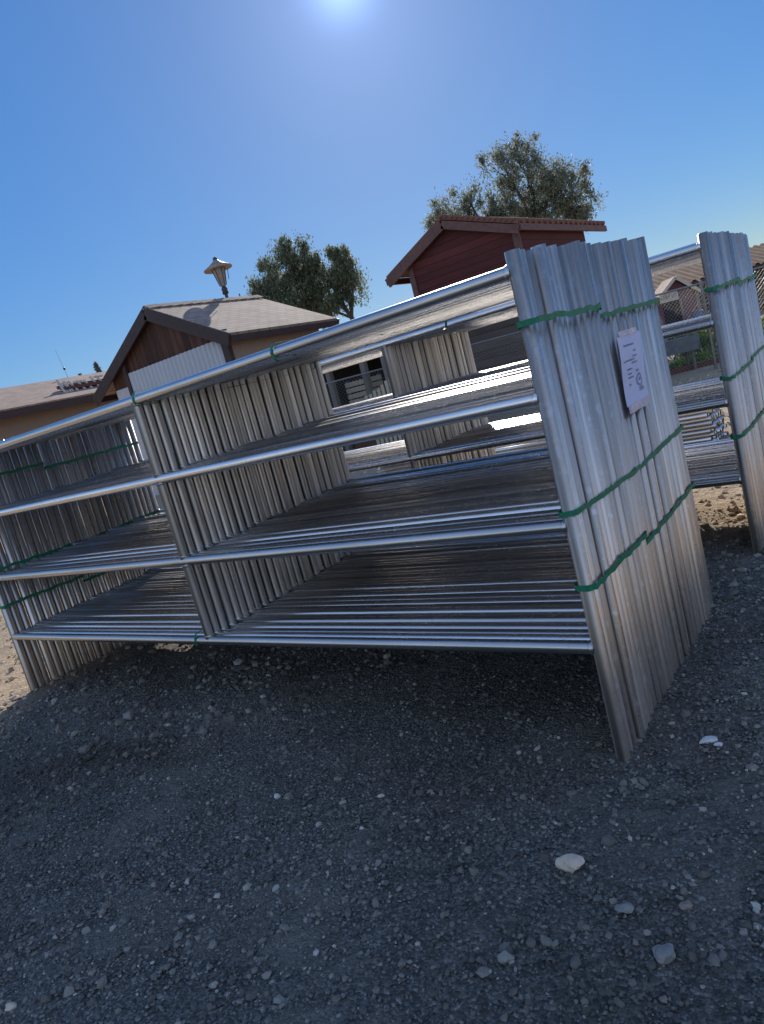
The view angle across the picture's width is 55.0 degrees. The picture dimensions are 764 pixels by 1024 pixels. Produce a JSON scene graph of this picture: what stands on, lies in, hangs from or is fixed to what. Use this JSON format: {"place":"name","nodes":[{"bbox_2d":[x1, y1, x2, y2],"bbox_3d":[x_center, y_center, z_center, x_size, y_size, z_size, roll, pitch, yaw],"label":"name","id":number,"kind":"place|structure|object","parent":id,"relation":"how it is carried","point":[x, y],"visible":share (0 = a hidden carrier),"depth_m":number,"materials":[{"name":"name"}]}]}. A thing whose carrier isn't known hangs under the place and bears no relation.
{"place":"outdoors","nodes":[
{"label":"outdoors","id":0,"kind":"place"},
{"bbox_2d":[0,309,763,1023],"bbox_3d":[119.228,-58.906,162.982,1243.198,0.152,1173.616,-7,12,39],"label":"ground","id":1,"kind":"structure","parent":0,"point":[710,1009],"depth_m":2.39,"materials":[{"name":"grey gravel"}]},
{"bbox_2d":[0,371,118,515],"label":"building","id":2,"kind":"structure","parent":1,"relation":"on","point":[24,408],"depth_m":31.06,"materials":[{"name":"brown"}]},
{"bbox_2d":[56,375,102,392],"bbox_3d":[-12.836,-6.104,33.821,0.677,0.704,4.508,-7,12,39],"label":"slatted rack","id":3,"kind":"object","parent":2,"relation":"on","point":[64,386],"visible":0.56,"depth_m":32.72,"materials":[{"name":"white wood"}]},
{"bbox_2d":[92,295,339,495],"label":"gabled shed","id":4,"kind":"structure","parent":1,"relation":"on","point":[164,343],"depth_m":18.82,"materials":[{"name":"brown"}]},
{"bbox_2d":[204,256,231,297],"bbox_3d":[-3.975,-4.202,21.587,0.827,6.577,0.827,-7,12,39],"label":"street lamp","id":5,"kind":"object","parent":1,"relation":"on","point":[216,268],"visible":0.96,"depth_m":21.02,"materials":[{"name":"metal"}]},
{"bbox_2d":[239,229,326,312],"bbox_3d":[-4.076,-8.006,34.618,4.885,9.742,3.467,-14,10,6],"label":"broadleaf tree","id":6,"kind":"object","parent":1,"relation":"on","point":[274,286],"visible":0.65,"depth_m":33.55,"materials":[{"name":"green plant"}]},
{"bbox_2d":[0,248,630,761],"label":"fence panel","id":7,"kind":"object","parent":1,"relation":"on","point":[542,400],"visible":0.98,"depth_m":2.73,"materials":[{"name":"silver metal"}]},
{"bbox_2d":[0,462,43,474],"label":"strap","id":8,"kind":"object","parent":7,"relation":"attached to","point":[22,468],"visible":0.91,"depth_m":5.05,"materials":[{"name":"green plastic"}]},
{"bbox_2d":[0,574,82,608],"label":"strap","id":9,"kind":"object","parent":7,"relation":"attached to","point":[37,593],"visible":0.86,"depth_m":5.06,"materials":[{"name":"green plastic"}]},
{"bbox_2d":[0,249,632,750],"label":"fence panel","id":10,"kind":"object","parent":1,"relation":"on","point":[178,509],"visible":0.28,"depth_m":3.06,"materials":[{"name":"silver metal"}]},
{"bbox_2d":[0,250,636,744],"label":"fence panel","id":11,"kind":"object","parent":1,"relation":"on","point":[184,502],"visible":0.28,"depth_m":3.00,"materials":[{"name":"silver metal"}]},
{"bbox_2d":[0,247,645,738],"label":"fence panel","id":12,"kind":"object","parent":1,"relation":"on","point":[578,449],"visible":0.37,"depth_m":2.88,"materials":[{"name":"silver metal"}]},
{"bbox_2d":[0,243,647,731],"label":"fence panel","id":13,"kind":"object","parent":1,"relation":"on","point":[336,529],"visible":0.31,"depth_m":3.13,"materials":[{"name":"silver metal"}]},
{"bbox_2d":[0,247,650,722],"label":"fence panel","id":14,"kind":"object","parent":1,"relation":"on","point":[214,509],"visible":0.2,"depth_m":3.36,"materials":[{"name":"silver metal"}]},
{"bbox_2d":[0,244,653,714],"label":"fence panel","id":15,"kind":"object","parent":1,"relation":"on","point":[220,508],"visible":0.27,"depth_m":3.29,"materials":[{"name":"silver metal"}]},
{"bbox_2d":[0,246,656,708],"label":"fence panel","id":16,"kind":"object","parent":1,"relation":"on","point":[230,510],"visible":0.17,"depth_m":3.37,"materials":[{"name":"silver metal"}]},
{"bbox_2d":[4,244,661,701],"bbox_3d":[-0.762,0.136,3.895,4.146,1.750,0.055,-7,12,39],"label":"fence panel","id":17,"kind":"object","parent":1,"relation":"on","point":[232,496],"visible":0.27,"depth_m":3.24,"materials":[{"name":"silver metal"}]},
{"bbox_2d":[301,243,371,329],"bbox_3d":[-1.530,-8.174,34.363,3.698,8.830,2.586,-13,10,13],"label":"broadleaf tree","id":18,"kind":"object","parent":1,"relation":"on","point":[341,278],"visible":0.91,"depth_m":33.53,"materials":[{"name":"green plant"}]},
{"bbox_2d":[13,242,666,696],"bbox_3d":[-0.730,0.117,3.927,4.146,1.750,0.052,-7,12,39],"label":"fence panel","id":19,"kind":"object","parent":1,"relation":"on","point":[235,478],"visible":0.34,"depth_m":3.25,"materials":[{"name":"silver metal"}]},
{"bbox_2d":[23,240,670,688],"bbox_3d":[-0.703,0.098,3.965,4.146,1.750,0.052,-7,12,39],"label":"fence panel","id":20,"kind":"object","parent":1,"relation":"on","point":[259,522],"visible":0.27,"depth_m":3.37,"materials":[{"name":"silver metal"}]},
{"bbox_2d":[30,242,674,683],"bbox_3d":[-0.673,0.090,4.003,4.146,1.750,0.052,-7,12,39],"label":"fence panel","id":21,"kind":"object","parent":1,"relation":"on","point":[258,500],"visible":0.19,"depth_m":3.38,"materials":[{"name":"silver metal"}]},
{"bbox_2d":[0,543,71,569],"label":"strap","id":22,"kind":"object","parent":21,"relation":"attached to","point":[30,558],"visible":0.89,"depth_m":5.04,"materials":[{"name":"green plastic"}]},
{"bbox_2d":[516,302,601,329],"bbox_3d":[0.590,-0.647,2.405,0.077,0.030,0.575,-7,12,39],"label":"strap","id":23,"kind":"object","parent":21,"relation":"attached to","point":[545,317],"visible":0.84,"depth_m":2.27,"materials":[{"name":"green plastic"}]},
{"bbox_2d":[558,469,634,517],"bbox_3d":[0.743,-0.071,2.506,0.077,0.038,0.575,-7,12,39],"label":"strap","id":24,"kind":"object","parent":21,"relation":"attached to","point":[581,508],"visible":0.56,"depth_m":2.38,"materials":[{"name":"green plastic"}]},
{"bbox_2d":[574,530,647,591],"bbox_3d":[0.804,0.161,2.547,0.077,0.031,0.575,-7,12,39],"label":"strap","id":25,"kind":"object","parent":21,"relation":"attached to","point":[591,587],"visible":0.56,"depth_m":2.42,"materials":[{"name":"green plastic"}]},
{"bbox_2d":[36,241,673,675],"bbox_3d":[-0.657,0.068,4.053,4.146,1.750,0.052,-7,12,39],"label":"fence panel","id":26,"kind":"object","parent":1,"relation":"on","point":[282,563],"visible":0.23,"depth_m":3.79,"materials":[{"name":"silver metal"}]},
{"bbox_2d":[42,243,676,673],"bbox_3d":[-0.630,0.056,4.092,4.146,1.750,0.052,-7,13,39],"label":"fence panel","id":27,"kind":"object","parent":1,"relation":"on","point":[260,465],"visible":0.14,"depth_m":3.55,"materials":[{"name":"silver"}]},
{"bbox_2d":[270,321,446,361],"bbox_3d":[-0.047,-0.797,3.308,0.021,0.075,1.307,-7,12,39],"label":"strap","id":28,"kind":"object","parent":27,"relation":"attached to","point":[272,354],"visible":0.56,"depth_m":2.92,"materials":[{"name":"green plastic"}]},
{"bbox_2d":[634,424,683,473],"bbox_3d":[1.117,-0.262,3.030,0.077,0.052,0.762,-7,12,39],"label":"strap","id":29,"kind":"object","parent":27,"relation":"attached to","point":[658,449],"visible":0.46,"depth_m":2.99,"materials":[{"name":"green plastic"}]},
{"bbox_2d":[323,356,403,451],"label":"open shed","id":30,"kind":"structure","parent":1,"relation":"on","point":[362,367],"depth_m":16.70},
{"bbox_2d":[49,244,679,668],"bbox_3d":[-0.602,0.047,4.132,4.146,1.750,0.052,-7,13,39],"label":"fence panel","id":31,"kind":"object","parent":1,"relation":"on","point":[265,466],"visible":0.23,"depth_m":3.54,"materials":[{"name":"silver"}]},
{"bbox_2d":[56,242,684,664],"bbox_3d":[-0.568,0.029,4.165,4.146,1.750,0.056,-7,13,39],"label":"fence panel","id":32,"kind":"object","parent":1,"relation":"on","point":[466,572],"visible":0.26,"depth_m":3.48,"materials":[{"name":"silver metal"}]},
{"bbox_2d":[617,327,649,413],"bbox_3d":[0.968,-0.549,2.819,0.016,0.304,0.286,-7,12,39],"label":"paper tag","id":33,"kind":"object","parent":32,"relation":"attached to","point":[633,370],"visible":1,"depth_m":2.81,"materials":[{"name":"paper"}]},
{"bbox_2d":[62,294,683,654],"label":"fence panel","id":34,"kind":"object","parent":1,"relation":"on","point":[88,505],"visible":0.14,"depth_m":4.05,"materials":[{"name":"silver"}]},
{"bbox_2d":[355,438,394,448],"bbox_3d":[-0.153,-1.662,16.511,0.800,0.545,0.560,-7,12,38],"label":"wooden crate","id":35,"kind":"object","parent":1,"relation":"on","point":[366,445],"visible":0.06,"depth_m":16.38,"materials":[{"name":"wood"}]},
{"bbox_2d":[68,242,689,654],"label":"fence panel","id":36,"kind":"object","parent":1,"relation":"on","point":[296,498],"visible":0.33,"depth_m":3.53,"materials":[{"name":"silver metal"}]},
{"bbox_2d":[74,241,689,646],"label":"fence panel","id":37,"kind":"object","parent":1,"relation":"on","point":[294,475],"visible":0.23,"depth_m":3.91,"materials":[{"name":"silver"}]},
{"bbox_2d":[365,379,403,444],"bbox_3d":[0.089,-1.909,14.819,0.720,1.463,0.062,-10,11,27],"label":"picket pallet","id":38,"kind":"object","parent":1,"relation":"on","point":[379,395],"visible":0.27,"depth_m":14.77,"materials":[{"name":"white wood"}]},
{"bbox_2d":[80,240,695,644],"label":"fence panel","id":39,"kind":"object","parent":1,"relation":"on","point":[307,494],"visible":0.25,"depth_m":3.46,"materials":[{"name":"silver"}]},
{"bbox_2d":[86,241,698,639],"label":"fence panel","id":40,"kind":"object","parent":1,"relation":"on","point":[293,422],"visible":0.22,"depth_m":3.73,"materials":[{"name":"silver"}]},
{"bbox_2d":[92,241,699,633],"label":"fence panel","id":41,"kind":"object","parent":1,"relation":"on","point":[299,424],"visible":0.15,"depth_m":3.94,"materials":[{"name":"silver"}]},
{"bbox_2d":[98,238,701,629],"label":"fence panel","id":42,"kind":"object","parent":1,"relation":"on","point":[305,422],"visible":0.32,"depth_m":3.85,"materials":[{"name":"silver"}]},
{"bbox_2d":[103,240,705,624],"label":"fence panel","id":43,"kind":"object","parent":1,"relation":"on","point":[309,417],"visible":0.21,"depth_m":3.25,"materials":[{"name":"silver"}]},
{"bbox_2d":[109,238,708,620],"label":"fence panel","id":44,"kind":"object","parent":1,"relation":"on","point":[124,462],"visible":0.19,"depth_m":3.77,"materials":[{"name":"silver"}]},
{"bbox_2d":[115,239,709,615],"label":"fence panel","id":45,"kind":"object","parent":1,"relation":"on","point":[319,411],"visible":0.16,"depth_m":3.89,"materials":[{"name":"silver"}]},
{"bbox_2d":[120,240,711,610],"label":"fence panel","id":46,"kind":"object","parent":1,"relation":"on","point":[135,460],"visible":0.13,"depth_m":4.00,"materials":[{"name":"silver"}]},
{"bbox_2d":[126,236,713,603],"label":"fence panel","id":47,"kind":"object","parent":1,"relation":"on","point":[348,478],"visible":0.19,"depth_m":3.91,"materials":[{"name":"silver"}]},
{"bbox_2d":[44,441,138,468],"bbox_3d":[-2.180,-0.431,5.528,0.078,0.035,0.802,-7,12,39],"label":"strap","id":48,"kind":"object","parent":47,"relation":"attached to","point":[84,456],"visible":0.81,"depth_m":5.47,"materials":[{"name":"green plastic"}]},
{"bbox_2d":[600,297,659,317],"bbox_3d":[0.971,-0.812,2.933,0.077,0.036,0.762,-7,12,39],"label":"strap","id":49,"kind":"object","parent":47,"relation":"attached to","point":[626,309],"visible":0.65,"depth_m":2.85,"materials":[{"name":"green plastic"}]},
{"bbox_2d":[646,482,694,544],"bbox_3d":[1.185,-0.004,3.076,0.077,0.059,0.762,-7,12,39],"label":"strap","id":50,"kind":"object","parent":47,"relation":"attached to","point":[667,518],"visible":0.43,"depth_m":3.02,"materials":[{"name":"green plastic"}]},
{"bbox_2d":[385,215,606,371],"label":"red barn","id":51,"kind":"structure","parent":1,"relation":"on","point":[446,251],"depth_m":18.22,"materials":[{"name":"red wood"}]},
{"bbox_2d":[497,950,514,963],"bbox_3d":[0.297,1.069,1.763,0.041,0.031,0.031,-17,10,-13],"label":"stone","id":52,"kind":"object","parent":1,"relation":"on","point":[504,956],"visible":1,"depth_m":1.75,"materials":[{"name":"stone"}]},
{"bbox_2d":[322,259,700,456],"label":"fence panel","id":53,"kind":"object","parent":1,"relation":"on","point":[495,321],"visible":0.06,"depth_m":5.67,"materials":[{"name":"silver"}]},
{"bbox_2d":[323,256,700,460],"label":"fence panel","id":54,"kind":"object","parent":1,"relation":"on","point":[437,382],"visible":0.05,"depth_m":5.34,"materials":[{"name":"silver"}]},
{"bbox_2d":[704,277,739,292],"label":"strap","id":55,"kind":"object","parent":54,"relation":"attached to","point":[737,279],"visible":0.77,"depth_m":3.72,"materials":[{"name":"green plastic"}]},
{"bbox_2d":[419,130,608,233],"bbox_3d":[6.028,-10.591,31.473,7.787,10.994,3.366,-15,10,1],"label":"broadleaf tree","id":56,"kind":"object","parent":1,"relation":"on","point":[544,194],"visible":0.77,"depth_m":30.52,"materials":[{"name":"green plant"}]},
{"bbox_2d":[322,256,736,467],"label":"fence panel","id":57,"kind":"object","parent":1,"relation":"on","point":[426,382],"visible":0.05,"depth_m":5.25,"materials":[{"name":"silver"}]},
{"bbox_2d":[333,233,734,457],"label":"fence panel","id":58,"kind":"object","parent":1,"relation":"on","point":[718,447],"visible":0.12,"depth_m":5.52,"materials":[{"name":"silver"}]},
{"bbox_2d":[319,232,761,553],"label":"fence panel","id":59,"kind":"object","parent":1,"relation":"on","point":[714,322],"visible":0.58,"depth_m":3.90,"materials":[{"name":"silver metal"}]},
{"bbox_2d":[719,357,753,380],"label":"strap","id":60,"kind":"object","parent":59,"relation":"attached to","point":[738,372],"visible":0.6,"depth_m":3.82,"materials":[{"name":"green plastic"}]},
{"bbox_2d":[730,411,762,439],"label":"strap","id":61,"kind":"object","parent":59,"relation":"attached to","point":[747,431],"visible":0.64,"depth_m":3.87,"materials":[{"name":"green plastic"}]},
{"bbox_2d":[333,233,749,462],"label":"fence panel","id":62,"kind":"object","parent":1,"relation":"on","point":[451,427],"visible":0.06,"depth_m":5.39,"materials":[{"name":"silver"}]},
{"bbox_2d":[321,233,763,506],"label":"fence panel","id":63,"kind":"object","parent":1,"relation":"on","point":[430,445],"visible":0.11,"depth_m":4.06,"materials":[{"name":"silver"}]},
{"bbox_2d":[321,233,763,543],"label":"fence panel","id":64,"kind":"object","parent":1,"relation":"on","point":[403,392],"visible":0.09,"depth_m":3.96,"materials":[{"name":"silver"}]},
{"bbox_2d":[322,233,763,458],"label":"fence panel","id":65,"kind":"object","parent":1,"relation":"on","point":[454,373],"visible":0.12,"depth_m":4.41,"materials":[{"name":"silver"}]},
{"bbox_2d":[322,236,763,459],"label":"fence panel","id":66,"kind":"object","parent":1,"relation":"on","point":[445,379],"visible":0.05,"depth_m":5.47,"materials":[{"name":"silver"}]},
{"bbox_2d":[323,233,763,492],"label":"fence panel","id":67,"kind":"object","parent":1,"relation":"on","point":[420,387],"visible":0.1,"depth_m":4.22,"materials":[{"name":"silver"}]},
{"bbox_2d":[323,235,763,455],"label":"fence panel","id":68,"kind":"object","parent":1,"relation":"on","point":[473,371],"visible":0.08,"depth_m":5.71,"materials":[{"name":"silver"}]},
{"bbox_2d":[325,266,763,450],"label":"chain link fence","id":69,"kind":"object","parent":1,"relation":"on","point":[700,283],"visible":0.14,"depth_m":14.60,"materials":[{"name":"metal"}]},
{"bbox_2d":[333,231,762,549],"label":"fence panel","id":70,"kind":"object","parent":1,"relation":"on","point":[529,432],"visible":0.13,"depth_m":4.59,"materials":[{"name":"silver"}]},
{"bbox_2d":[332,232,763,457],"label":"fence panel","id":71,"kind":"object","parent":1,"relation":"on","point":[459,365],"visible":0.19,"depth_m":4.48,"materials":[{"name":"silver"}]},
{"bbox_2d":[332,233,763,460],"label":"fence panel","id":72,"kind":"object","parent":1,"relation":"on","point":[442,380],"visible":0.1,"depth_m":5.10,"materials":[{"name":"silver"}]},
{"bbox_2d":[333,231,763,484],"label":"fence panel","id":73,"kind":"object","parent":1,"relation":"on","point":[423,385],"visible":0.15,"depth_m":4.19,"materials":[{"name":"silver"}]},
{"bbox_2d":[334,231,763,538],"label":"fence panel","id":74,"kind":"object","parent":1,"relation":"on","point":[407,389],"visible":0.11,"depth_m":4.03,"materials":[{"name":"silver"}]},
{"bbox_2d":[334,233,763,459],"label":"fence panel","id":75,"kind":"object","parent":1,"relation":"on","point":[680,391],"visible":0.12,"depth_m":4.62,"materials":[{"name":"silver"}]},
{"bbox_2d":[334,232,763,466],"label":"fence panel","id":76,"kind":"object","parent":1,"relation":"on","point":[420,345],"visible":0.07,"depth_m":4.41,"materials":[{"name":"silver"}]},
{"bbox_2d":[338,231,763,464],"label":"fence panel","id":77,"kind":"object","parent":1,"relation":"on","point":[433,381],"visible":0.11,"depth_m":4.20,"materials":[{"name":"silver"}]},
{"bbox_2d":[344,233,763,456],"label":"fence panel","id":78,"kind":"object","parent":1,"relation":"on","point":[478,420],"visible":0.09,"depth_m":4.92,"materials":[{"name":"silver"}]},
{"bbox_2d":[345,233,763,458],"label":"fence panel","id":79,"kind":"object","parent":1,"relation":"on","point":[450,374],"visible":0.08,"depth_m":5.30,"materials":[{"name":"silver"}]},
{"bbox_2d":[345,327,763,454],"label":"fence panel","id":80,"kind":"object","parent":1,"relation":"on","point":[469,344],"visible":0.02,"depth_m":5.84,"materials":[{"name":"silver"}]},
{"bbox_2d":[347,234,763,455],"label":"fence panel","id":81,"kind":"object","parent":1,"relation":"on","point":[469,365],"visible":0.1,"depth_m":4.66,"materials":[{"name":"silver"}]},
{"bbox_2d":[349,232,763,525],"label":"fence panel","id":82,"kind":"object","parent":1,"relation":"on","point":[410,382],"visible":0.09,"depth_m":3.96,"materials":[{"name":"silver"}]},
{"bbox_2d":[555,854,584,872],"bbox_3d":[0.516,0.957,2.004,0.076,0.040,0.051,-6,13,41],"label":"stone","id":83,"kind":"object","parent":1,"relation":"on","point":[571,863],"visible":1,"depth_m":1.99,"materials":[{"name":"stone"}]},
{"bbox_2d":[614,902,633,913],"bbox_3d":[0.599,0.982,1.815,0.047,0.023,0.030,-14,10,4],"label":"stone","id":84,"kind":"object","parent":1,"relation":"on","point":[627,908],"visible":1,"depth_m":1.81,"materials":[{"name":"stone"}]},
{"bbox_2d":[652,943,675,964],"bbox_3d":[0.644,1.006,1.674,0.056,0.035,0.051,-17,10,-12],"label":"stone","id":85,"kind":"object","parent":1,"relation":"on","point":[664,954],"visible":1,"depth_m":1.66,"materials":[{"name":"stone"}]},
{"bbox_2d":[655,276,700,340],"bbox_3d":[12.354,-8.566,31.035,1.986,2.600,2.055,-13,10,10],"label":"hut","id":86,"kind":"object","parent":1,"relation":"on","point":[674,282],"visible":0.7,"depth_m":30.27,"materials":[{"name":"brown"}]},
{"bbox_2d":[662,300,684,339],"bbox_3d":[12.146,-7.957,30.567,0.670,1.600,0.030,-13,10,10],"label":"door","id":87,"kind":"structure","parent":86,"relation":"in","point":[665,308],"depth_m":30.49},
{"bbox_2d":[664,334,700,368],"bbox_3d":[5.722,-3.185,15.878,2.220,0.750,0.520,-14,10,3],"label":"trough","id":88,"kind":"object","parent":1,"relation":"on","point":[690,347],"visible":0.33,"depth_m":15.58,"materials":[{"name":"grey metal"}]},
{"bbox_2d":[679,900,692,909],"bbox_3d":[0.742,0.961,1.791,0.033,0.019,0.028,-13,10,10],"label":"stone","id":89,"kind":"object","parent":1,"relation":"on","point":[686,905],"visible":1,"depth_m":1.78,"materials":[{"name":"stone"}]},
{"bbox_2d":[668,333,716,361],"bbox_3d":[8.278,-4.389,19.278,1.988,0.598,2.259,-7,12,39],"label":"weed clump","id":90,"kind":"object","parent":1,"relation":"on","point":[705,339],"visible":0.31,"depth_m":18.97,"materials":[{"name":"green plant"}]},
{"bbox_2d":[669,352,717,368],"bbox_3d":[7.072,-3.452,16.634,1.935,0.311,1.818,-15,10,-3],"label":"weed clump","id":91,"kind":"object","parent":1,"relation":"on","point":[681,361],"visible":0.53,"depth_m":16.45,"materials":[{"name":"green plant"}]},
{"bbox_2d":[670,357,718,374],"bbox_3d":[6.184,-2.995,15.863,4.500,0.140,0.140,-14,10,2],"label":"timber edging","id":92,"kind":"object","parent":1,"relation":"on","point":[688,367],"depth_m":15.77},
{"bbox_2d":[652,243,763,313],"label":"stable","id":93,"kind":"structure","parent":1,"relation":"on","point":[692,274],"depth_m":39.31,"materials":[{"name":"beige metal"}]},
{"bbox_2d":[699,736,717,743],"bbox_3d":[1.069,0.749,2.407,0.066,0.021,0.040,-15,10,-1],"label":"stone","id":94,"kind":"object","parent":1,"relation":"on","point":[708,739],"visible":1,"depth_m":2.40,"materials":[{"name":"stone"}]},
{"bbox_2d":[0,0,763,387],"label":"sky","id":95,"kind":"structure","parent":0,"point":[143,143],"materials":[{"name":"blue"}]},
{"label":"loose pipe","id":96,"kind":"object","parent":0,"visible":0},
{"bbox_2d":[681,423,717,432],"bbox_3d":[1.625,-0.634,8.318,4.100,0.046,0.046,-7,-20,39],"label":"loose pipe","id":97,"kind":"object","parent":96,"relation":"on","point":[714,425],"visible":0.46,"depth_m":7.11,"materials":[{"name":"silver"}]},
{"bbox_2d":[682,420,712,429],"bbox_3d":[1.579,-0.662,8.311,4.100,0.046,0.046,-7,52,39],"label":"loose pipe","id":98,"kind":"object","parent":97,"relation":"on","point":[697,424],"visible":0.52,"depth_m":7.10,"materials":[{"name":"silver"}]},
{"bbox_2d":[380,416,712,473],"bbox_3d":[1.580,-0.707,8.324,4.100,0.046,0.046,-7,26,39],"label":"loose pipe","id":99,"kind":"object","parent":98,"relation":"on","point":[708,418],"visible":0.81,"depth_m":8.18,"materials":[{"name":"silver"}]},
{"bbox_2d":[377,413,707,472],"bbox_3d":[1.535,-0.735,8.317,4.100,0.046,0.046,-7,-16,39],"label":"loose pipe","id":100,"kind":"object","parent":99,"relation":"on","point":[681,419],"visible":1,"depth_m":8.25,"materials":[{"name":"silver"}]},
{"bbox_2d":[380,409,712,468],"bbox_3d":[1.573,-0.783,8.301,4.100,0.046,0.046,-7,15,39],"label":"loose pipe","id":101,"kind":"object","parent":100,"relation":"on","point":[695,413],"visible":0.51,"depth_m":8.21,"materials":[{"name":"silver"}]},
{"bbox_3d":[-0.253,-2.191,16.387,0.700,0.545,0.560,-6,13,43],"label":"wooden crate","id":102,"kind":"object","parent":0,"visible":0},
{"bbox_2d":[345,373,382,403],"bbox_3d":[-0.369,-2.718,16.276,0.620,0.545,0.560,-7,12,38],"label":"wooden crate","id":103,"kind":"object","parent":102,"relation":"on","point":[377,377],"visible":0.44,"depth_m":16.11,"materials":[{"name":"grey wood"}]},
{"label":"loose pipe","id":104,"kind":"object","parent":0,"visible":0},
{"bbox_2d":[683,437,711,444],"bbox_3d":[1.593,-0.508,8.358,4.100,0.046,0.046,-7,18,39],"label":"loose pipe","id":105,"kind":"object","parent":104,"relation":"on","point":[699,440],"visible":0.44,"depth_m":7.14,"materials":[{"name":"silver"}]},
{"bbox_2d":[682,432,715,440],"bbox_3d":[1.621,-0.556,8.351,4.100,0.046,0.046,-7,-10,39],"label":"loose pipe","id":106,"kind":"object","parent":105,"relation":"on","point":[712,434],"visible":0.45,"depth_m":7.14,"materials":[{"name":"silver"}]},
{"bbox_2d":[682,429,711,437],"bbox_3d":[1.577,-0.584,8.341,4.100,0.046,0.046,-7,27,39],"label":"loose pipe","id":107,"kind":"object","parent":106,"relation":"on","point":[698,432],"visible":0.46,"depth_m":7.13,"materials":[{"name":"silver"}]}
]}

